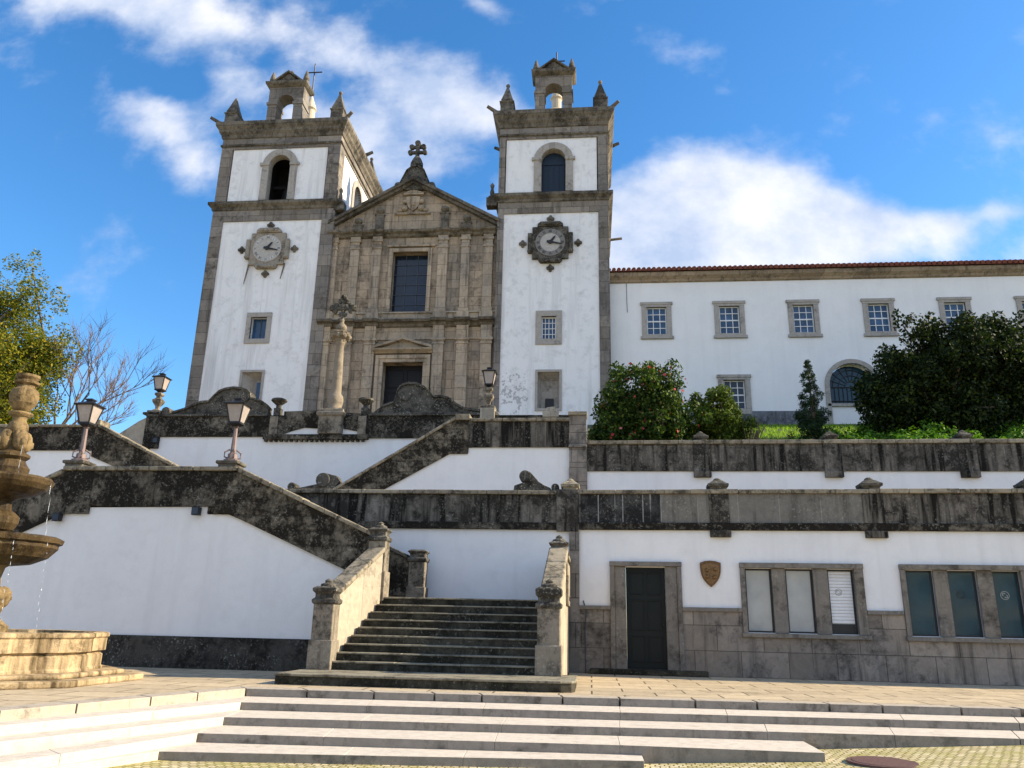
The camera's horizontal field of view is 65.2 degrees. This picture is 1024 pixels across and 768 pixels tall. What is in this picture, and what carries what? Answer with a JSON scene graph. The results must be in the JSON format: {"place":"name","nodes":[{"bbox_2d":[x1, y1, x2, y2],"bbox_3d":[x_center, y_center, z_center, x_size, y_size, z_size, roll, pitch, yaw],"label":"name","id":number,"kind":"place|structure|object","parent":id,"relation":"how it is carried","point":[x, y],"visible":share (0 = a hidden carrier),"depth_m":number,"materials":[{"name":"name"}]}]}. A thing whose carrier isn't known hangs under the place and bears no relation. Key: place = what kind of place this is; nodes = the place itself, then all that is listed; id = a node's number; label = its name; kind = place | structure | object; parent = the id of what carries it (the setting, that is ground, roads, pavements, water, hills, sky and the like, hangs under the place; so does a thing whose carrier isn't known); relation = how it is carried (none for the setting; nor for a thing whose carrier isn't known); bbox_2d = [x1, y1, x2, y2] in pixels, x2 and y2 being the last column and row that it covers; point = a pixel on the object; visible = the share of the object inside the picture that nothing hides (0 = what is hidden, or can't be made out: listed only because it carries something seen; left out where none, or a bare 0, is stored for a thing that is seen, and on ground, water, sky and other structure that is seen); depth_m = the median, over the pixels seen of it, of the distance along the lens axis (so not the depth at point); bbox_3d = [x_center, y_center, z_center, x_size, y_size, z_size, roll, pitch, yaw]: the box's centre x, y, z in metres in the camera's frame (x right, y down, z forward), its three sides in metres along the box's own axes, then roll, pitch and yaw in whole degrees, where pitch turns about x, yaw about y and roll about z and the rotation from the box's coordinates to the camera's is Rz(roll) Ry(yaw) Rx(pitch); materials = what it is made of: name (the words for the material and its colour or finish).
{"place":"outdoors","nodes":[
{"label":"outdoors","id":0,"kind":"place"},
{"bbox_2d":[274,522,577,692],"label":"staircase","id":1,"kind":"structure","parent":0,"point":[361,636],"depth_m":16.79,"materials":[{"name":"stone"}]},
{"bbox_2d":[0,664,1023,707],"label":"plaza","id":2,"kind":"structure","parent":0,"point":[159,680],"depth_m":15.44,"materials":[{"name":"beige stone"}]},
{"bbox_2d":[0,373,142,689],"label":"fountain","id":3,"kind":"object","parent":2,"relation":"on","point":[40,659],"visible":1,"depth_m":14.77,"materials":[{"name":"stone"}]},
{"bbox_2d":[0,460,429,670],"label":"double stair wall","id":4,"kind":"structure","parent":2,"relation":"on","point":[143,566],"depth_m":19.61,"materials":[{"name":"white paint"}]},
{"bbox_2d":[51,513,62,520],"bbox_3d":[-11.443,3.349,20.125,0.200,0.200,0.152,0,-17,6],"label":"floodlight","id":5,"kind":"object","parent":4,"relation":"attached to","point":[57,516],"visible":1,"depth_m":20.06,"materials":[{"name":"black metal"}]},
{"bbox_2d":[71,398,106,461],"bbox_3d":[-11.217,1.212,21.061,0.580,1.700,0.580,0,-17,6],"label":"street lamp","id":6,"kind":"object","parent":4,"relation":"on","point":[89,411],"visible":0.98,"depth_m":21.00,"materials":[{"name":"paint"}]},
{"bbox_2d":[191,507,201,515],"bbox_3d":[-7.826,3.151,19.828,0.200,0.200,0.152,0,-17,6],"label":"floodlight","id":7,"kind":"object","parent":4,"relation":"attached to","point":[195,511],"visible":1,"depth_m":19.77,"materials":[{"name":"black metal"}]},
{"bbox_2d":[223,397,253,460],"bbox_3d":[-7.136,1.183,20.667,0.580,1.700,0.580,0,-17,6],"label":"street lamp","id":8,"kind":"object","parent":4,"relation":"on","point":[238,409],"visible":0.98,"depth_m":20.61,"materials":[{"name":"paint"}]},
{"bbox_2d":[286,470,579,672],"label":"retaining wall","id":9,"kind":"structure","parent":2,"relation":"on","point":[485,544],"depth_m":21.91,"materials":[{"name":"white paint"}]},
{"bbox_2d":[578,477,1023,685],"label":"terrace wall","id":10,"kind":"structure","parent":2,"relation":"on","point":[868,579],"depth_m":20.48,"materials":[{"name":"white paint"}]},
{"bbox_2d":[626,568,667,669],"bbox_3d":[3.515,6.129,20.941,1.020,2.576,0.133,-1,-17,8],"label":"door","id":11,"kind":"structure","parent":10,"relation":"in","point":[645,587],"depth_m":20.95,"materials":[{"name":"black wood"}]},
{"bbox_2d":[700,561,720,586],"bbox_3d":[5.176,4.939,20.828,0.530,0.670,0.126,-1,-17,8],"label":"plaque","id":12,"kind":"object","parent":10,"relation":"attached to","point":[710,571],"visible":1,"depth_m":20.83,"materials":[{"name":"brown metal"}]},
{"bbox_2d":[745,569,774,632],"bbox_3d":[6.372,5.584,20.649,0.670,1.590,0.064,-1,-17,8],"label":"window","id":13,"kind":"structure","parent":10,"relation":"in","point":[760,615],"depth_m":20.64,"materials":[{"name":"grey glass"}]},
{"bbox_2d":[785,569,816,633],"bbox_3d":[7.376,5.562,20.501,0.680,1.590,0.064,-1,-17,8],"label":"window","id":14,"kind":"structure","parent":10,"relation":"in","point":[799,587],"depth_m":20.49,"materials":[{"name":"grey glass"}]},
{"bbox_2d":[827,570,857,634],"bbox_3d":[8.385,5.539,20.352,0.640,1.590,0.064,-1,-17,8],"label":"window","id":15,"kind":"structure","parent":10,"relation":"in","point":[840,582],"depth_m":20.33,"materials":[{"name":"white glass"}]},
{"bbox_2d":[905,570,938,636],"bbox_3d":[10.249,5.497,20.077,0.670,1.590,0.064,-1,-17,8],"label":"window","id":16,"kind":"structure","parent":10,"relation":"in","point":[922,607],"depth_m":20.07,"materials":[{"name":"teal glass"}]},
{"bbox_2d":[947,571,983,637],"bbox_3d":[11.253,5.475,19.929,0.680,1.590,0.064,-1,-17,8],"label":"window","id":17,"kind":"structure","parent":10,"relation":"in","point":[962,584],"depth_m":19.91,"materials":[{"name":"teal glass"}]},
{"bbox_2d":[992,571,1023,637],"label":"window","id":18,"kind":"structure","parent":10,"relation":"in","point":[1006,584],"depth_m":19.77,"materials":[{"name":"teal glass"}]},
{"bbox_2d":[0,0,1023,617],"label":"sky","id":19,"kind":"structure","parent":0,"point":[747,132],"materials":[{"name":"blue"}]},
{"bbox_2d":[107,663,1023,767],"bbox_3d":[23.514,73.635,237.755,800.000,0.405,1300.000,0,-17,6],"label":"ground","id":20,"kind":"structure","parent":0,"point":[1009,756],"depth_m":10.20,"materials":[{"name":"beige stone"}]},
{"bbox_2d":[0,686,1023,767],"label":"stone steps","id":21,"kind":"structure","parent":20,"relation":"on","point":[321,726],"depth_m":11.42,"materials":[{"name":"stone"}]},
{"bbox_2d":[846,756,918,767],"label":"manhole cover","id":22,"kind":"object","parent":20,"relation":"on","point":[876,762],"visible":0.94,"depth_m":10.07,"materials":[{"name":"metal"}]},
{"bbox_2d":[587,422,888,439],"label":"garden slope","id":23,"kind":"structure","parent":0,"point":[590,426],"depth_m":35.47,"materials":[{"name":"green plant"}]},
{"bbox_2d":[586,358,712,440],"bbox_3d":[4.782,0.996,29.479,4.003,4.219,3.678,9,-19,-25],"label":"camellia bush","id":24,"kind":"object","parent":23,"relation":"on","point":[651,408],"visible":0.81,"depth_m":28.63,"materials":[{"name":"green plant"}]},
{"bbox_2d":[685,384,758,439],"bbox_3d":[7.682,1.312,29.711,2.802,2.724,1.938,0,-17,6],"label":"round shrub","id":25,"kind":"object","parent":23,"relation":"on","point":[727,423],"visible":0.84,"depth_m":29.31,"materials":[{"name":"green plant"}]},
{"bbox_2d":[739,417,764,439],"bbox_3d":[8.826,1.735,29.454,0.983,1.126,0.985,0,-17,6],"label":"twiggy shrub","id":26,"kind":"object","parent":23,"relation":"on","point":[757,433],"visible":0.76,"depth_m":29.30,"materials":[{"name":"green plant"}]},
{"bbox_2d":[787,359,837,439],"bbox_3d":[11.235,0.630,30.159,1.637,3.341,1.674,13,-20,-34],"label":"conifer shrub","id":27,"kind":"object","parent":23,"relation":"on","point":[812,424],"visible":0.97,"depth_m":29.96,"materials":[{"name":"green plant"}]},
{"bbox_2d":[610,259,1023,423],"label":"convent building","id":28,"kind":"structure","parent":23,"relation":"on","point":[754,337],"depth_m":39.98,"materials":[{"name":"paint"}]},
{"bbox_2d":[640,302,673,338],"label":"window","id":29,"kind":"structure","parent":28,"relation":"in","point":[655,325],"depth_m":40.82,"materials":[{"name":"stone"}]},
{"bbox_2d":[712,300,747,338],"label":"window","id":30,"kind":"structure","parent":28,"relation":"in","point":[727,323],"depth_m":40.46,"materials":[{"name":"stone"}]},
{"bbox_2d":[716,374,751,413],"bbox_3d":[10.936,0.524,39.289,1.660,2.010,0.290,0,-17,6],"label":"window","id":31,"kind":"structure","parent":28,"relation":"in","point":[741,389],"depth_m":39.37,"materials":[{"name":"stone"}]},
{"bbox_2d":[785,299,822,337],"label":"window","id":32,"kind":"structure","parent":28,"relation":"in","point":[801,319],"depth_m":40.11,"materials":[{"name":"stone"}]},
{"bbox_2d":[825,359,877,423],"bbox_3d":[16.548,1.586,38.539,2.680,5.759,0.470,0,-17,6],"label":"arched window","id":33,"kind":"structure","parent":28,"relation":"in","point":[838,393],"depth_m":39.12,"materials":[{"name":"stone"}]},
{"bbox_2d":[860,298,899,336],"bbox_3d":[18.231,-3.291,39.740,1.660,2.000,0.260,0,-17,6],"label":"window","id":34,"kind":"structure","parent":28,"relation":"in","point":[877,323],"depth_m":39.78,"materials":[{"name":"stone"}]},
{"bbox_2d":[936,297,972,333],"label":"window","id":35,"kind":"structure","parent":28,"relation":"in","point":[949,307],"depth_m":39.53,"materials":[{"name":"stone"}]},
{"bbox_2d":[1013,296,1023,327],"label":"window","id":36,"kind":"structure","parent":28,"relation":"in","point":[1019,300],"depth_m":39.20,"materials":[{"name":"stone"}]},
{"bbox_2d":[822,417,1023,439],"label":"ground ivy","id":37,"kind":"object","parent":23,"relation":"on","point":[929,432],"visible":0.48,"depth_m":28.64,"materials":[{"name":"green plant"}]},
{"bbox_2d":[849,308,1023,438],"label":"broadleaf tree","id":38,"kind":"object","parent":23,"relation":"on","point":[946,380],"visible":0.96,"depth_m":29.93,"materials":[{"name":"green plant"}]},
{"bbox_2d":[982,310,1023,437],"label":"broadleaf tree","id":39,"kind":"object","parent":23,"relation":"on","point":[1015,370],"visible":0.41,"depth_m":30.29,"materials":[{"name":"green plant"}]},
{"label":"church forecourt","id":40,"kind":"structure","parent":0,"visible":0},
{"bbox_2d":[0,248,84,424],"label":"autumn tree","id":41,"kind":"object","parent":40,"relation":"on","point":[26,357],"visible":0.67,"depth_m":37.31,"materials":[{"name":"green plant"}]},
{"bbox_2d":[39,311,172,425],"bbox_3d":[-20.109,1.877,37.504,6.373,13.080,4.778,0,-17,6],"label":"bare tree","id":42,"kind":"object","parent":40,"relation":"on","point":[78,396],"visible":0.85,"depth_m":38.19,"materials":[{"name":"brown plant"}]},
{"bbox_2d":[185,52,621,430],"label":"church","id":43,"kind":"structure","parent":40,"relation":"on","point":[446,293],"depth_m":42.45,"materials":[{"name":"paint"}]},
{"bbox_2d":[243,312,272,343],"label":"window","id":44,"kind":"structure","parent":43,"relation":"in","point":[261,327],"depth_m":42.21,"materials":[{"name":"stone"}]},
{"bbox_2d":[383,366,422,403],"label":"door","id":45,"kind":"structure","parent":43,"relation":"in","point":[395,376],"depth_m":41.35,"materials":[{"name":"brown wood"}]},
{"bbox_2d":[535,310,561,344],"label":"window","id":46,"kind":"structure","parent":43,"relation":"in","point":[551,328],"depth_m":40.63,"materials":[{"name":"stone"}]},
{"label":"lower terrace","id":47,"kind":"structure","parent":0,"visible":0},
{"bbox_2d":[0,420,178,476],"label":"side stair wall","id":48,"kind":"structure","parent":47,"relation":"on","point":[55,446],"depth_m":27.52,"materials":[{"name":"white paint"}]},
{"bbox_2d":[120,382,567,488],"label":"church terrace wall","id":49,"kind":"structure","parent":47,"relation":"on","point":[278,448],"depth_m":30.58,"materials":[{"name":"white paint"}]},
{"bbox_2d":[152,438,159,442],"bbox_3d":[-13.812,2.193,31.038,0.200,0.200,0.152,0,-17,6],"label":"floodlight","id":50,"kind":"object","parent":49,"relation":"attached to","point":[155,440],"visible":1,"depth_m":30.97,"materials":[{"name":"black metal"}]},
{"bbox_2d":[147,373,171,411],"bbox_3d":[-14.043,0.379,31.900,0.570,1.680,0.570,0,-17,6],"label":"street lamp","id":51,"kind":"object","parent":49,"relation":"on","point":[161,382],"visible":0.88,"depth_m":31.82,"materials":[{"name":"stone"}]},
{"bbox_2d":[316,294,356,433],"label":"stone column","id":52,"kind":"structure","parent":49,"relation":"on","point":[332,415],"depth_m":31.13,"materials":[{"name":"stone"}]},
{"bbox_2d":[481,367,497,409],"bbox_3d":[-0.875,0.171,30.630,0.570,1.680,0.570,0,-17,6],"label":"street lamp","id":53,"kind":"object","parent":49,"relation":"on","point":[489,374],"visible":0.92,"depth_m":30.54,"materials":[{"name":"stone"}]},
{"bbox_2d":[287,411,586,490],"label":"stair wall","id":54,"kind":"structure","parent":47,"relation":"on","point":[462,452],"depth_m":26.13,"materials":[{"name":"white paint"}]},
{"bbox_2d":[587,430,1023,490],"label":"garden wall","id":55,"kind":"structure","parent":47,"relation":"on","point":[960,459],"depth_m":24.93,"materials":[{"name":"white paint"}]}
]}

